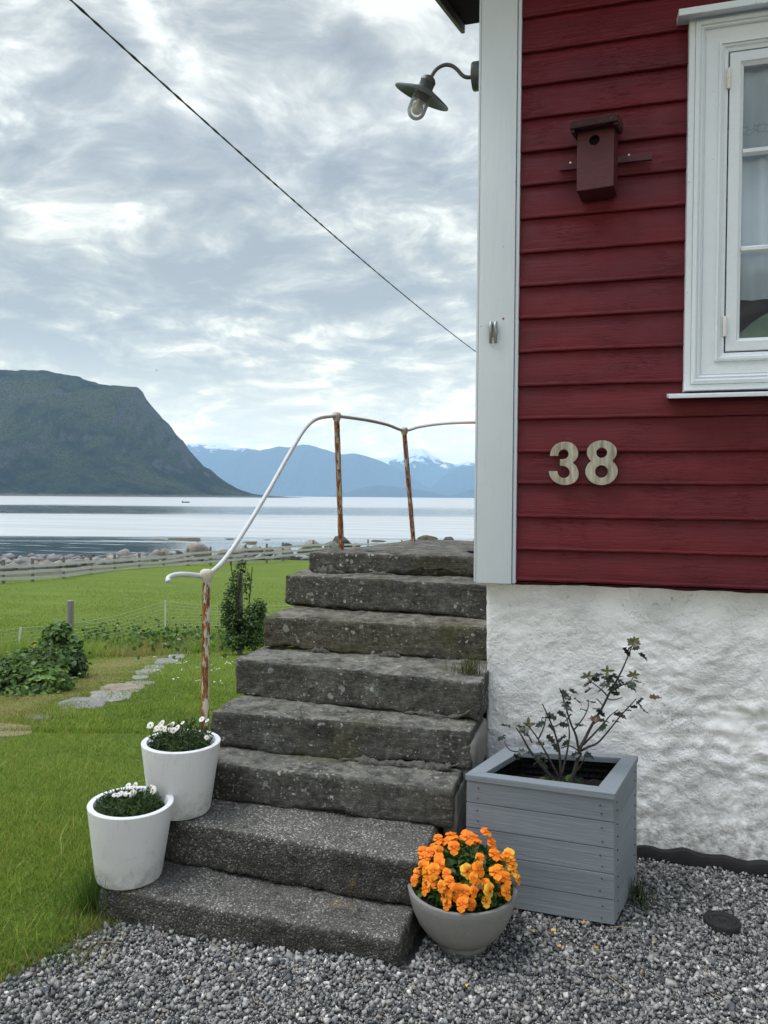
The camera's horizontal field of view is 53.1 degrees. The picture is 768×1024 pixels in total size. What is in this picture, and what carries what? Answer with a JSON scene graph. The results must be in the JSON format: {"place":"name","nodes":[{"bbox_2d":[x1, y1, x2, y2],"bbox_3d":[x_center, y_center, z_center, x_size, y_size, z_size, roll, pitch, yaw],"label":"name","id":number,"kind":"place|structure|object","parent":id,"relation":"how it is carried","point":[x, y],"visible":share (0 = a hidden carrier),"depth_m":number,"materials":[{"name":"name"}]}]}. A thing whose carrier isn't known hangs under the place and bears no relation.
{"place":"outdoors","nodes":[
{"label":"outdoors","id":0,"kind":"place"},
{"bbox_2d":[0,370,302,497],"bbox_3d":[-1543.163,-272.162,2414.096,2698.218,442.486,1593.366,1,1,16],"label":"headland","id":1,"kind":"structure","parent":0,"point":[64,435],"depth_m":2338.38,"materials":[{"name":"green plant"}]},
{"bbox_2d":[186,442,255,472],"bbox_3d":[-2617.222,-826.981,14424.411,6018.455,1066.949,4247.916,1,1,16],"label":"snowy ridge","id":2,"kind":"structure","parent":0,"point":[214,457],"depth_m":14518.84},
{"bbox_2d":[0,496,473,557],"bbox_3d":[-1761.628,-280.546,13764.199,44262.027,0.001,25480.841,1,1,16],"label":"fjord water","id":3,"kind":"structure","parent":0,"point":[63,526],"depth_m":149.11,"materials":[{"name":"grey liquid"}]},
{"bbox_2d":[155,538,269,544],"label":"tidal reef","id":4,"kind":"object","parent":3,"relation":"in","point":[199,540],"visible":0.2,"depth_m":86.82},
{"bbox_2d":[417,535,437,539],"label":"boulder","id":5,"kind":"object","parent":3,"relation":"in","point":[425,537],"visible":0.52,"depth_m":92.48,"materials":[{"name":"grey stone"}]},
{"bbox_2d":[0,0,478,463],"label":"sky","id":6,"kind":"structure","parent":0,"point":[136,241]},
{"bbox_2d":[70,0,475,351],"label":"overhead cable","id":7,"kind":"object","parent":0,"point":[82,10],"visible":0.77,"depth_m":11.52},
{"bbox_2d":[215,445,442,496],"bbox_3d":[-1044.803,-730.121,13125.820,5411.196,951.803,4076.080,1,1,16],"label":"blue mountain","id":8,"kind":"structure","parent":0,"point":[308,470],"depth_m":12712.22,"materials":[{"name":"blue stone"}]},
{"bbox_2d":[0,857,767,1023],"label":"gravel","id":9,"kind":"structure","parent":0,"point":[277,961],"depth_m":2.39,"materials":[{"name":"grey gravel"}]},
{"bbox_2d":[0,904,125,986],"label":"edge grass","id":10,"kind":"structure","parent":9,"relation":"on","point":[67,952],"depth_m":2.50,"materials":[{"name":"green plant"}]},
{"bbox_2d":[72,926,723,1001],"bbox_3d":[0.050,1.438,2.459,2.181,0.012,0.393,0,1,-1],"label":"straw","id":11,"kind":"object","parent":9,"relation":"on","point":[568,959],"visible":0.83,"depth_m":2.46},
{"bbox_2d":[408,878,516,959],"bbox_3d":[0.262,1.360,2.587,0.367,0.204,0.367,1,1,16],"label":"flower bowl","id":12,"kind":"object","parent":9,"relation":"on","point":[467,935],"visible":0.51,"depth_m":2.45,"materials":[{"name":"ceramic"}]},
{"bbox_2d":[410,827,520,912],"bbox_3d":[0.270,1.185,2.577,0.364,0.219,0.361,1,1,16],"label":"viola plant","id":13,"kind":"object","parent":12,"relation":"on","point":[451,872],"visible":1,"depth_m":2.50,"materials":[{"name":"orange plant"}]},
{"bbox_2d":[406,919,598,986],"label":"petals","id":14,"kind":"object","parent":9,"relation":"on","point":[559,945],"visible":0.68,"depth_m":2.55,"materials":[{"name":"orange plant"}]},
{"bbox_2d":[465,746,637,924],"bbox_3d":[0.646,1.200,2.923,0.623,0.469,0.438,1,1,16],"label":"planter box","id":15,"kind":"object","parent":9,"relation":"on","point":[573,846],"visible":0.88,"depth_m":2.75,"materials":[{"name":"grey wood"}]},
{"bbox_2d":[539,774,580,783],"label":"seedlings","id":16,"kind":"object","parent":15,"relation":"on","point":[567,779],"visible":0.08,"depth_m":2.96,"materials":[{"name":"green plant"}]},
{"bbox_2d":[496,636,660,782],"bbox_3d":[0.731,0.750,2.908,0.631,0.554,0.221,0,1,0],"label":"holly shrub","id":17,"kind":"object","parent":15,"relation":"on","point":[634,643],"visible":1,"depth_m":2.90,"materials":[{"name":"green plant"}]},
{"bbox_2d":[546,924,695,1009],"bbox_3d":[0.723,1.452,2.432,0.501,0.012,0.464,1,1,16],"label":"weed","id":18,"kind":"object","parent":9,"relation":"on","point":[593,945],"visible":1,"depth_m":2.47,"materials":[{"name":"green plant"}]},
{"bbox_2d":[627,869,655,915],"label":"grass tuft","id":19,"kind":"object","parent":9,"relation":"on","point":[638,894],"visible":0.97,"depth_m":2.85,"materials":[{"name":"green plant"}]},
{"bbox_2d":[703,910,741,936],"bbox_3d":[1.194,1.457,2.711,0.126,0.046,0.126,1,1,16],"label":"drain cap","id":20,"kind":"object","parent":9,"relation":"on","point":[721,922],"visible":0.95,"depth_m":2.69,"materials":[{"name":"grey metal"}]},
{"bbox_2d":[0,558,767,1023],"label":"ground","id":21,"kind":"structure","parent":0,"point":[270,572],"depth_m":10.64,"materials":[{"name":"green plant"}]},
{"bbox_2d":[0,723,31,736],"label":"flagstone","id":22,"kind":"object","parent":21,"relation":"on","point":[7,733],"visible":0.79,"depth_m":5.02,"materials":[{"name":"beige stone"}]},
{"bbox_2d":[18,557,38,563],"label":"boulder","id":23,"kind":"object","parent":21,"relation":"on","point":[24,560],"visible":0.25,"depth_m":48.49,"materials":[{"name":"grey stone"}]},
{"bbox_2d":[27,714,50,720],"bbox_3d":[-2.482,1.497,5.534,0.160,0.081,0.262,0,1,-28],"label":"flagstone","id":24,"kind":"object","parent":21,"relation":"on","point":[45,717],"visible":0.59,"depth_m":5.48,"materials":[{"name":"grey stone"}]},
{"bbox_2d":[0,642,88,697],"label":"currant bush","id":25,"kind":"object","parent":21,"relation":"on","point":[27,672],"visible":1,"depth_m":6.87,"materials":[{"name":"green plant"}]},
{"bbox_2d":[49,558,61,561],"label":"boulder","id":26,"kind":"object","parent":21,"relation":"on","point":[53,560],"visible":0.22,"depth_m":50.75,"materials":[{"name":"grey stone"}]},
{"bbox_2d":[28,619,99,677],"bbox_3d":[-3.392,1.467,7.982,0.802,0.654,0.792,1,1,16],"label":"climbing shrub","id":27,"kind":"object","parent":21,"relation":"on","point":[62,638],"visible":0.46,"depth_m":8.06,"materials":[{"name":"green plant"}]},
{"bbox_2d":[67,600,73,633],"bbox_3d":[-4.292,1.691,10.509,0.096,0.965,0.096,1,1,16],"label":"wooden post","id":28,"kind":"object","parent":21,"relation":"on","point":[70,611],"visible":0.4,"depth_m":10.47,"materials":[{"name":"grey wood"}]},
{"bbox_2d":[14,852,127,924],"bbox_3d":[-1.082,1.298,2.760,0.461,0.299,0.357,0,1,-26],"label":"grass tuft","id":29,"kind":"object","parent":21,"relation":"on","point":[91,895],"visible":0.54,"depth_m":2.74,"materials":[{"name":"green plant"}]},
{"bbox_2d":[65,559,78,561],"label":"boulder","id":30,"kind":"object","parent":21,"relation":"on","point":[72,560],"visible":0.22,"depth_m":49.84,"materials":[{"name":"grey stone"}]},
{"bbox_2d":[57,697,106,708],"bbox_3d":[-2.438,1.561,6.205,0.378,0.122,0.628,0,1,-14],"label":"flagstone","id":31,"kind":"object","parent":21,"relation":"on","point":[100,703],"visible":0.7,"depth_m":6.17,"materials":[{"name":"grey stone"}]},
{"bbox_2d":[90,691,133,701],"bbox_3d":[-2.368,1.605,6.642,0.383,0.137,0.747,0,1,-12],"label":"flagstone","id":32,"kind":"object","parent":21,"relation":"on","point":[97,695],"visible":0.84,"depth_m":6.55,"materials":[{"name":"grey stone"}]},
{"bbox_2d":[99,683,144,692],"bbox_3d":[-2.435,1.656,7.142,0.397,0.140,0.697,0,1,-11],"label":"flagstone","id":33,"kind":"object","parent":21,"relation":"on","point":[120,686],"visible":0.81,"depth_m":7.10,"materials":[{"name":"beige stone"}]},
{"bbox_2d":[116,549,130,555],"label":"boulder","id":34,"kind":"object","parent":21,"relation":"on","point":[124,552],"visible":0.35,"depth_m":55.54,"materials":[{"name":"grey stone"}]},
{"bbox_2d":[132,552,146,556],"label":"boulder","id":35,"kind":"object","parent":21,"relation":"on","point":[142,554],"visible":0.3,"depth_m":55.61,"materials":[{"name":"grey stone"}]},
{"bbox_2d":[132,675,148,679],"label":"flagstone","id":36,"kind":"object","parent":21,"relation":"on","point":[138,678],"visible":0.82,"depth_m":8.11,"materials":[{"name":"grey stone"}]},
{"bbox_2d":[126,681,154,684],"bbox_3d":[-2.400,1.704,7.570,0.287,0.109,0.377,0,1,-13],"label":"flagstone","id":37,"kind":"object","parent":21,"relation":"on","point":[143,682],"visible":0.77,"depth_m":7.53,"materials":[{"name":"grey stone"}]},
{"bbox_2d":[0,600,289,644],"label":"sheep netting","id":38,"kind":"object","parent":21,"relation":"on","point":[164,609],"visible":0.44,"depth_m":16.67,"materials":[{"name":"grey metal"}]},
{"bbox_2d":[135,669,155,674],"bbox_3d":[-2.775,1.881,8.938,0.234,0.196,0.891,0,1,-15],"label":"flagstone","id":39,"kind":"object","parent":21,"relation":"on","point":[146,671],"visible":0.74,"depth_m":8.87,"materials":[{"name":"grey stone"}]},
{"bbox_2d":[0,553,308,570],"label":"shore rubble","id":40,"kind":"object","parent":21,"relation":"on","point":[9,557],"visible":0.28,"depth_m":53.29,"materials":[{"name":"stone"}]},
{"bbox_2d":[144,664,164,668],"bbox_3d":[-2.921,1.995,9.786,0.259,0.176,0.849,0,1,-15],"label":"flagstone","id":41,"kind":"object","parent":21,"relation":"on","point":[154,665],"visible":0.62,"depth_m":9.64,"materials":[{"name":"grey stone"}]},
{"bbox_2d":[81,611,229,659],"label":"rough weeds","id":42,"kind":"object","parent":21,"relation":"on","point":[170,636],"visible":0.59,"depth_m":15.07,"materials":[{"name":"green plant"}]},
{"bbox_2d":[150,549,161,555],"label":"boulder","id":43,"kind":"object","parent":21,"relation":"on","point":[157,552],"visible":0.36,"depth_m":56.75,"materials":[{"name":"beige stone"}]},
{"bbox_2d":[84,624,230,681],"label":"white flowers","id":44,"kind":"object","parent":21,"relation":"on","point":[177,659],"visible":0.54,"depth_m":10.59,"materials":[{"name":"white plant"}]},
{"bbox_2d":[161,548,169,555],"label":"boulder","id":45,"kind":"object","parent":21,"relation":"on","point":[166,551],"visible":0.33,"depth_m":57.73,"materials":[{"name":"beige stone"}]},
{"bbox_2d":[154,658,178,663],"bbox_3d":[-3.061,2.123,10.846,0.321,0.192,1.028,0,1,-13],"label":"flagstone","id":46,"kind":"object","parent":21,"relation":"on","point":[161,661],"visible":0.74,"depth_m":10.81,"materials":[{"name":"grey stone"}]},
{"bbox_2d":[169,654,184,658],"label":"flagstone","id":47,"kind":"object","parent":21,"relation":"on","point":[176,657],"visible":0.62,"depth_m":11.64,"materials":[{"name":"grey stone"}]},
{"bbox_2d":[182,543,208,556],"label":"boulder","id":48,"kind":"object","parent":21,"relation":"on","point":[197,547],"visible":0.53,"depth_m":58.45,"materials":[{"name":"beige stone"}]},
{"bbox_2d":[212,548,233,554],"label":"boulder","id":49,"kind":"object","parent":21,"relation":"on","point":[220,549],"visible":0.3,"depth_m":58.37,"materials":[{"name":"grey stone"}]},
{"bbox_2d":[0,539,473,583],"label":"pole fence","id":50,"kind":"object","parent":21,"relation":"on","point":[63,564],"visible":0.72,"depth_m":47.83,"materials":[{"name":"grey wood"}]},
{"bbox_2d":[233,545,243,553],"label":"boulder","id":51,"kind":"object","parent":21,"relation":"on","point":[238,547],"visible":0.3,"depth_m":58.76,"materials":[{"name":"grey stone"}]},
{"bbox_2d":[237,572,242,653],"bbox_3d":[-2.308,1.678,12.314,0.096,1.428,0.096,1,1,16],"label":"wooden post","id":52,"kind":"object","parent":21,"relation":"on","point":[241,608],"visible":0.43,"depth_m":12.27,"materials":[{"name":"grey wood"}]},
{"bbox_2d":[218,558,268,652],"bbox_3d":[-2.498,1.604,12.773,0.778,1.774,1.896,0,1,-26],"label":"climbing shrub","id":53,"kind":"object","parent":21,"relation":"on","point":[250,626],"visible":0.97,"depth_m":12.13,"materials":[{"name":"green plant"}]},
{"bbox_2d":[247,545,262,555],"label":"boulder","id":54,"kind":"object","parent":21,"relation":"on","point":[252,551],"visible":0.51,"depth_m":59.61,"materials":[{"name":"grey stone"}]},
{"bbox_2d":[261,547,273,555],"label":"boulder","id":55,"kind":"object","parent":21,"relation":"on","point":[271,550],"visible":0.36,"depth_m":59.76,"materials":[{"name":"grey stone"}]},
{"bbox_2d":[274,546,293,559],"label":"boulder","id":56,"kind":"object","parent":21,"relation":"on","point":[286,557],"visible":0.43,"depth_m":58.71,"materials":[{"name":"grey stone"}]},
{"bbox_2d":[98,540,488,968],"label":"stone stairs","id":57,"kind":"structure","parent":21,"relation":"on","point":[349,728],"depth_m":3.08,"materials":[{"name":"stone"}]},
{"bbox_2d":[87,786,173,889],"bbox_3d":[-0.922,1.189,2.798,0.301,0.277,0.301,1,1,16],"label":"tapered pot","id":58,"kind":"object","parent":57,"relation":"on","point":[133,848],"visible":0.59,"depth_m":2.69,"materials":[{"name":"ceramic"}]},
{"bbox_2d":[95,782,163,816],"bbox_3d":[-0.933,1.041,2.800,0.259,0.144,0.272,1,1,16],"label":"daisy plant","id":59,"kind":"object","parent":58,"relation":"on","point":[116,802],"visible":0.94,"depth_m":2.77,"materials":[{"name":"green plant"}]},
{"bbox_2d":[141,729,220,820],"bbox_3d":[-0.791,1.026,2.995,0.301,0.274,0.301,1,1,16],"label":"tapered pot","id":60,"kind":"object","parent":57,"relation":"on","point":[185,779],"visible":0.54,"depth_m":2.88,"materials":[{"name":"ceramic"}]},
{"bbox_2d":[146,715,214,751],"bbox_3d":[-0.792,0.871,2.994,0.262,0.157,0.267,0,1,-19],"label":"daisy plant","id":61,"kind":"object","parent":60,"relation":"on","point":[178,742],"visible":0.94,"depth_m":2.96,"materials":[{"name":"green plant"}]},
{"bbox_2d":[165,412,474,730],"bbox_3d":[-0.311,0.295,4.274,0.896,1.778,2.609,1,2,41],"label":"handrail","id":62,"kind":"object","parent":57,"relation":"on","point":[205,575],"visible":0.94,"depth_m":3.81,"materials":[{"name":"white metal"}]},
{"bbox_2d":[442,645,489,676],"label":"grass tuft","id":63,"kind":"object","parent":57,"relation":"on","point":[474,668],"visible":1,"depth_m":3.33,"materials":[{"name":"green plant"}]},
{"bbox_2d":[297,540,321,555],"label":"boulder","id":64,"kind":"object","parent":21,"relation":"on","point":[309,542],"visible":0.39,"depth_m":59.38,"materials":[{"name":"grey stone"}]},
{"bbox_2d":[324,541,337,549],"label":"boulder","id":65,"kind":"object","parent":21,"relation":"on","point":[333,545],"visible":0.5,"depth_m":59.66,"materials":[{"name":"grey stone"}]},
{"bbox_2d":[333,536,351,546],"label":"boulder","id":66,"kind":"object","parent":21,"relation":"on","point":[335,539],"visible":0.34,"depth_m":61.60,"materials":[{"name":"grey stone"}]},
{"bbox_2d":[435,0,767,878],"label":"red house","id":67,"kind":"structure","parent":21,"relation":"on","point":[627,314],"depth_m":3.17,"materials":[{"name":"paint"}]},
{"bbox_2d":[395,61,478,120],"bbox_3d":[0.254,-1.921,3.496,0.408,0.231,0.263,1,1,16],"label":"barn lamp","id":68,"kind":"object","parent":67,"relation":"attached to","point":[421,93],"visible":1,"depth_m":3.49,"materials":[{"name":"grey metal"}]},
{"bbox_2d":[489,321,497,342],"bbox_3d":[0.464,-0.763,3.258,0.039,0.094,0.030,1,1,16],"label":"wall bracket","id":69,"kind":"object","parent":67,"relation":"attached to","point":[493,331],"depth_m":3.25,"materials":[{"name":"grey metal"}]},
{"bbox_2d":[549,442,578,484],"bbox_3d":[0.751,-0.203,3.210,0.123,0.181,0.014,1,1,16],"label":"house number","id":70,"kind":"object","parent":67,"relation":"attached to","point":[570,459],"visible":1,"depth_m":3.20,"materials":[{"name":"metal"}]},
{"bbox_2d":[585,440,617,484],"bbox_3d":[0.898,-0.203,3.168,0.129,0.184,0.014,1,1,16],"label":"house number","id":71,"kind":"object","parent":67,"relation":"attached to","point":[607,462],"visible":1,"depth_m":3.16,"materials":[{"name":"metal"}]},
{"bbox_2d":[560,112,651,201],"bbox_3d":[0.877,-1.429,3.079,0.361,0.291,0.206,1,1,24],"label":"nest box","id":72,"kind":"object","parent":67,"relation":"attached to","point":[599,160],"visible":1,"depth_m":3.05,"materials":[{"name":"paint"}]},
{"bbox_2d":[667,0,767,397],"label":"window","id":73,"kind":"structure","parent":67,"relation":"in","point":[733,35],"depth_m":3.02,"materials":[{"name":"white paint"}]},
{"bbox_2d":[739,313,767,337],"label":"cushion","id":74,"kind":"object","parent":67,"relation":"in","point":[758,327],"visible":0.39,"depth_m":3.04,"materials":[{"name":"green fabric"}]},
{"bbox_2d":[740,65,767,300],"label":"curtain","id":75,"kind":"object","parent":67,"relation":"hanging from","point":[754,266],"visible":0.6,"depth_m":3.05,"materials":[{"name":"fabric"}]},
{"bbox_2d":[314,485,474,497],"bbox_3d":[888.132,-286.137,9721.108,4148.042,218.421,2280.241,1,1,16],"label":"hill","id":76,"kind":"structure","parent":0,"point":[380,491],"depth_m":9487.53,"materials":[{"name":"blue stone"}]},
{"bbox_2d":[377,449,474,487],"bbox_3d":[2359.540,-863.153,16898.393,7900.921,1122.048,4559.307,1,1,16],"label":"snow peak","id":77,"kind":"structure","parent":0,"point":[427,469],"depth_m":16947.47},
{"bbox_2d":[431,465,474,494],"bbox_3d":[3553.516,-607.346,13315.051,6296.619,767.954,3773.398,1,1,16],"label":"spur","id":78,"kind":"structure","parent":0,"point":[458,480],"depth_m":13132.69,"materials":[{"name":"blue stone"}]}
]}

